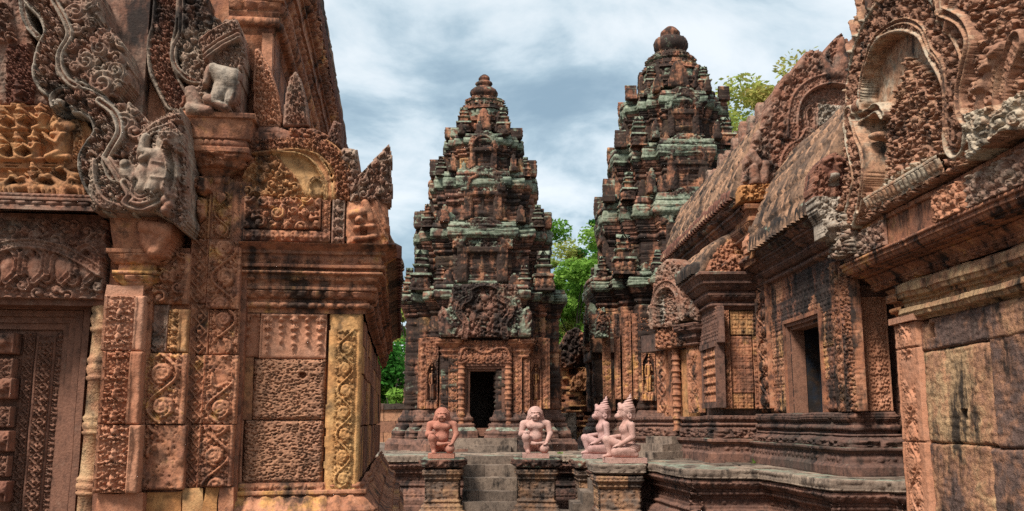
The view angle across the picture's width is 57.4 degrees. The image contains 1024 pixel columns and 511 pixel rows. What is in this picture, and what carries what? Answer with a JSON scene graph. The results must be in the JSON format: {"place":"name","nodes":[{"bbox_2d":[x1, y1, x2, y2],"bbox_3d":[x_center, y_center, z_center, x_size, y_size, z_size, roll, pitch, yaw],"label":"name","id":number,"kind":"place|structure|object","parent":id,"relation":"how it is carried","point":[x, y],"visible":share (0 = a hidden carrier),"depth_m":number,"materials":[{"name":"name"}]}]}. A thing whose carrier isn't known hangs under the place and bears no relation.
{"place":"outdoors","nodes":[
{"label":"outdoors","id":0,"kind":"place"},
{"bbox_2d":[384,74,577,452],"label":"temple tower","id":1,"kind":"structure","parent":0,"point":[483,303],"depth_m":22.11,"materials":[{"name":"stone"}]},
{"bbox_2d":[428,188,441,211],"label":"false door","id":2,"kind":"structure","parent":1,"relation":"in","point":[429,194],"depth_m":23.49,"materials":[{"name":"stone"}]},
{"bbox_2d":[443,140,449,169],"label":"false door","id":3,"kind":"structure","parent":1,"relation":"in","point":[446,157],"depth_m":23.82,"materials":[{"name":"stone"}]},
{"bbox_2d":[453,217,512,283],"bbox_3d":[-0.696,-0.120,22.214,1.423,1.567,0.377,0,-10,-1],"label":"false door","id":4,"kind":"structure","parent":1,"relation":"in","point":[465,252],"depth_m":22.09,"materials":[{"name":"stone"}]},
{"bbox_2d":[461,165,505,221],"bbox_3d":[-0.704,-1.511,22.789,1.089,1.331,0.362,0,-10,-1],"label":"false door","id":5,"kind":"structure","parent":1,"relation":"in","point":[496,192],"depth_m":22.68,"materials":[{"name":"stone"}]},
{"bbox_2d":[468,130,498,168],"bbox_3d":[-0.713,-2.623,23.327,0.783,0.970,0.350,0,-10,-1],"label":"false door","id":6,"kind":"structure","parent":1,"relation":"in","point":[477,150],"depth_m":23.22,"materials":[{"name":"stone"}]},
{"bbox_2d":[519,141,523,158],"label":"false door","id":7,"kind":"structure","parent":1,"relation":"in","point":[522,152],"depth_m":23.89,"materials":[{"name":"stone"}]},
{"bbox_2d":[523,179,538,208],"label":"false door","id":8,"kind":"structure","parent":1,"relation":"in","point":[536,196],"depth_m":23.57,"materials":[{"name":"stone"}]},
{"bbox_2d":[324,0,856,348],"label":"sky","id":9,"kind":"structure","parent":0,"point":[406,70],"materials":[{"name":"white"}]},
{"bbox_2d":[397,463,830,492],"bbox_3d":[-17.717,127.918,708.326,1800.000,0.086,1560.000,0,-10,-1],"label":"ground","id":10,"kind":"structure","parent":0,"point":[687,479],"depth_m":27.69,"materials":[{"name":"stone"}]},
{"bbox_2d":[0,0,404,510],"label":"stone library","id":11,"kind":"structure","parent":10,"relation":"on","point":[202,266],"depth_m":6.71,"materials":[{"name":"red stone"}]},
{"bbox_2d":[0,330,63,510],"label":"door leaf","id":12,"kind":"structure","parent":11,"relation":"in","point":[30,360],"depth_m":6.66,"materials":[{"name":"red stone"}]},
{"bbox_2d":[378,335,405,402],"bbox_3d":[-4.618,5.712,37.500,6.642,5.525,7.168,0,-10,-1],"label":"broadleaf tree","id":13,"kind":"object","parent":10,"relation":"on","point":[392,371],"visible":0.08,"depth_m":34.93,"materials":[{"name":"green plant"}]},
{"bbox_2d":[380,384,404,463],"bbox_3d":[-4.575,6.212,34.576,3.613,3.500,3.323,9,-14,-42],"label":"broadleaf tree","id":14,"kind":"object","parent":10,"relation":"on","point":[393,394],"visible":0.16,"depth_m":33.67,"materials":[{"name":"green plant"}]},
{"bbox_2d":[393,309,405,367],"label":"broadleaf tree","id":15,"kind":"object","parent":10,"relation":"on","point":[403,333],"visible":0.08,"depth_m":43.58,"materials":[{"name":"green plant"}]},
{"bbox_2d":[418,457,467,510],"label":"statue pedestal","id":16,"kind":"object","parent":10,"relation":"on","point":[442,477],"visible":0.91,"depth_m":17.08,"materials":[{"name":"stone"}]},
{"bbox_2d":[425,407,458,457],"bbox_3d":[-1.315,3.332,17.612,0.647,0.944,0.501,0,-10,-1],"label":"guardian statue","id":17,"kind":"object","parent":16,"relation":"on","point":[441,423],"visible":1,"depth_m":17.51,"materials":[{"name":"stone"}]},
{"bbox_2d":[462,455,517,510],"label":"stone staircase","id":18,"kind":"structure","parent":10,"relation":"on","point":[490,483],"depth_m":17.77,"materials":[{"name":"grey stone"}]},
{"bbox_2d":[510,457,562,510],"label":"statue pedestal","id":19,"kind":"object","parent":10,"relation":"on","point":[536,480],"visible":0.91,"depth_m":17.12,"materials":[{"name":"stone"}]},
{"bbox_2d":[518,406,552,457],"bbox_3d":[0.449,3.330,17.656,0.660,0.963,0.511,0,-10,1],"label":"guardian statue","id":20,"kind":"object","parent":19,"relation":"on","point":[535,423],"visible":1,"depth_m":17.55,"materials":[{"name":"stone"}]},
{"bbox_2d":[551,237,587,327],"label":"broadleaf tree","id":21,"kind":"object","parent":10,"relation":"on","point":[569,251],"visible":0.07,"depth_m":51.60,"materials":[{"name":"green plant"}]},
{"bbox_2d":[559,304,583,335],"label":"broadleaf tree","id":22,"kind":"object","parent":10,"relation":"on","point":[568,326],"visible":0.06,"depth_m":45.12,"materials":[{"name":"green plant"}]},
{"bbox_2d":[550,218,597,342],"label":"broadleaf tree","id":23,"kind":"object","parent":10,"relation":"on","point":[576,271],"visible":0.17,"depth_m":41.87,"materials":[{"name":"green plant"}]},
{"bbox_2d":[559,477,593,510],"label":"side staircase","id":24,"kind":"structure","parent":10,"relation":"on","point":[584,501],"depth_m":15.71,"materials":[{"name":"stone"}]},
{"bbox_2d":[559,219,596,324],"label":"broadleaf tree","id":25,"kind":"object","parent":10,"relation":"on","point":[586,251],"visible":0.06,"depth_m":50.88,"materials":[{"name":"green plant"}]},
{"bbox_2d":[568,458,589,499],"bbox_3d":[1.561,4.246,17.036,1.036,1.070,0.987,0,-10,-1],"label":"statue pedestal","id":26,"kind":"object","parent":10,"relation":"on","point":[581,475],"visible":0.2,"depth_m":16.73,"materials":[{"name":"stone"}]},
{"bbox_2d":[581,396,612,458],"bbox_3d":[1.612,3.168,17.255,0.684,1.142,0.560,0,-10,-2],"label":"guardian statue","id":27,"kind":"object","parent":26,"relation":"on","point":[594,447],"visible":0.81,"depth_m":17.18,"materials":[{"name":"stone"}]},
{"bbox_2d":[587,462,645,510],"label":"statue pedestal","id":28,"kind":"object","parent":10,"relation":"on","point":[617,493],"visible":0.9,"depth_m":14.99,"materials":[{"name":"stone"}]},
{"bbox_2d":[602,394,646,462],"bbox_3d":[1.843,2.867,15.533,0.677,1.130,0.554,1,-10,-5],"label":"guardian statue","id":29,"kind":"object","parent":28,"relation":"on","point":[627,448],"visible":1,"depth_m":15.41,"materials":[{"name":"stone"}]},
{"bbox_2d":[376,442,906,510],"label":"stone terrace","id":30,"kind":"structure","parent":10,"relation":"on","point":[706,486],"depth_m":13.22,"materials":[{"name":"stone"}]},
{"bbox_2d":[376,403,403,441],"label":"enclosure wall","id":31,"kind":"structure","parent":30,"relation":"on","point":[390,414],"depth_m":30.44,"materials":[{"name":"stone"}]},
{"bbox_2d":[559,327,591,441],"bbox_3d":[1.946,3.934,27.837,1.598,3.583,1.217,0,-10,-1],"label":"ruined shrine","id":32,"kind":"object","parent":30,"relation":"on","point":[576,413],"visible":0.42,"depth_m":27.83,"materials":[{"name":"stone"}]},
{"bbox_2d":[634,259,705,459],"bbox_3d":[2.935,1.958,17.721,1.658,3.694,2.526,5,-11,-25],"label":"side porch","id":33,"kind":"object","parent":30,"relation":"on","point":[674,318],"visible":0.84,"depth_m":17.38,"materials":[{"name":"red stone"}]},
{"bbox_2d":[660,33,848,462],"bbox_3d":[4.385,0.313,17.943,2.760,7.007,6.588,0,-10,-1],"label":"temple antechamber","id":34,"kind":"object","parent":30,"relation":"on","point":[709,232],"visible":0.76,"depth_m":15.58,"materials":[{"name":"red stone"}]},
{"bbox_2d":[699,341,725,408],"bbox_3d":[3.443,2.055,15.982,0.205,1.098,1.113,0,-10,-1],"label":"window frame","id":35,"kind":"structure","parent":34,"relation":"in","point":[712,353],"depth_m":15.68,"materials":[{"name":"stone"}]},
{"bbox_2d":[738,104,904,476],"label":"temple hall","id":36,"kind":"structure","parent":30,"relation":"on","point":[828,387],"depth_m":12.61,"materials":[{"name":"stone"}]},
{"bbox_2d":[729,109,754,130],"bbox_3d":[9.884,1.334,40.754,7.364,15.272,7.435,0,-10,-1],"label":"broadleaf tree","id":37,"kind":"object","parent":10,"relation":"on","point":[736,119],"depth_m":39.20,"materials":[{"name":"green plant"}]},
{"bbox_2d":[712,46,817,132],"bbox_3d":[10.276,-0.183,36.638,8.672,16.818,8.037,-3,-11,16],"label":"broadleaf tree","id":38,"kind":"object","parent":10,"relation":"on","point":[757,91],"visible":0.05,"depth_m":35.44,"materials":[{"name":"green plant"}]},
{"bbox_2d":[824,0,1023,510],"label":"entrance porch","id":39,"kind":"object","parent":10,"relation":"on","point":[930,215],"visible":1,"depth_m":9.33,"materials":[{"name":"stone"}]},
{"bbox_2d":[577,26,776,446],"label":"temple tower","id":40,"kind":"structure","parent":0,"point":[674,135],"depth_m":24.63,"materials":[{"name":"stone"}]},
{"bbox_2d":[582,302,615,411],"bbox_3d":[2.326,2.752,25.376,0.671,2.922,2.244,0,-10,-1],"label":"side false door","id":41,"kind":"structure","parent":40,"relation":"in","point":[592,347],"depth_m":24.42,"materials":[{"name":"stone"}]},
{"bbox_2d":[595,203,611,275],"bbox_3d":[2.557,-0.393,25.942,0.364,2.070,1.667,0,-10,-1],"label":"false door","id":42,"kind":"structure","parent":40,"relation":"in","point":[601,241],"depth_m":25.40,"materials":[{"name":"stone"}]},
{"bbox_2d":[608,150,619,200],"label":"false door","id":43,"kind":"structure","parent":40,"relation":"in","point":[617,188],"depth_m":25.70,"materials":[{"name":"stone"}]},
{"bbox_2d":[619,102,629,148],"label":"false door","id":44,"kind":"structure","parent":40,"relation":"in","point":[624,119],"depth_m":26.11,"materials":[{"name":"stone"}]},
{"bbox_2d":[660,186,699,244],"bbox_3d":[4.633,-0.740,23.992,1.667,2.070,0.355,0,-10,-1],"label":"false door","id":45,"kind":"structure","parent":40,"relation":"in","point":[667,220],"depth_m":23.90,"materials":[{"name":"stone"}]},
{"bbox_2d":[665,86,701,137],"bbox_3d":[4.616,-3.865,25.249,1.005,1.377,0.366,0,-10,-1],"label":"false door","id":46,"kind":"structure","parent":40,"relation":"in","point":[697,105],"depth_m":25.14,"materials":[{"name":"stone"}]},
{"bbox_2d":[664,133,711,190],"bbox_3d":[4.623,-2.448,24.678,1.256,1.550,0.368,0,-10,-1],"label":"false door","id":47,"kind":"structure","parent":40,"relation":"in","point":[672,180],"depth_m":24.55,"materials":[{"name":"stone"}]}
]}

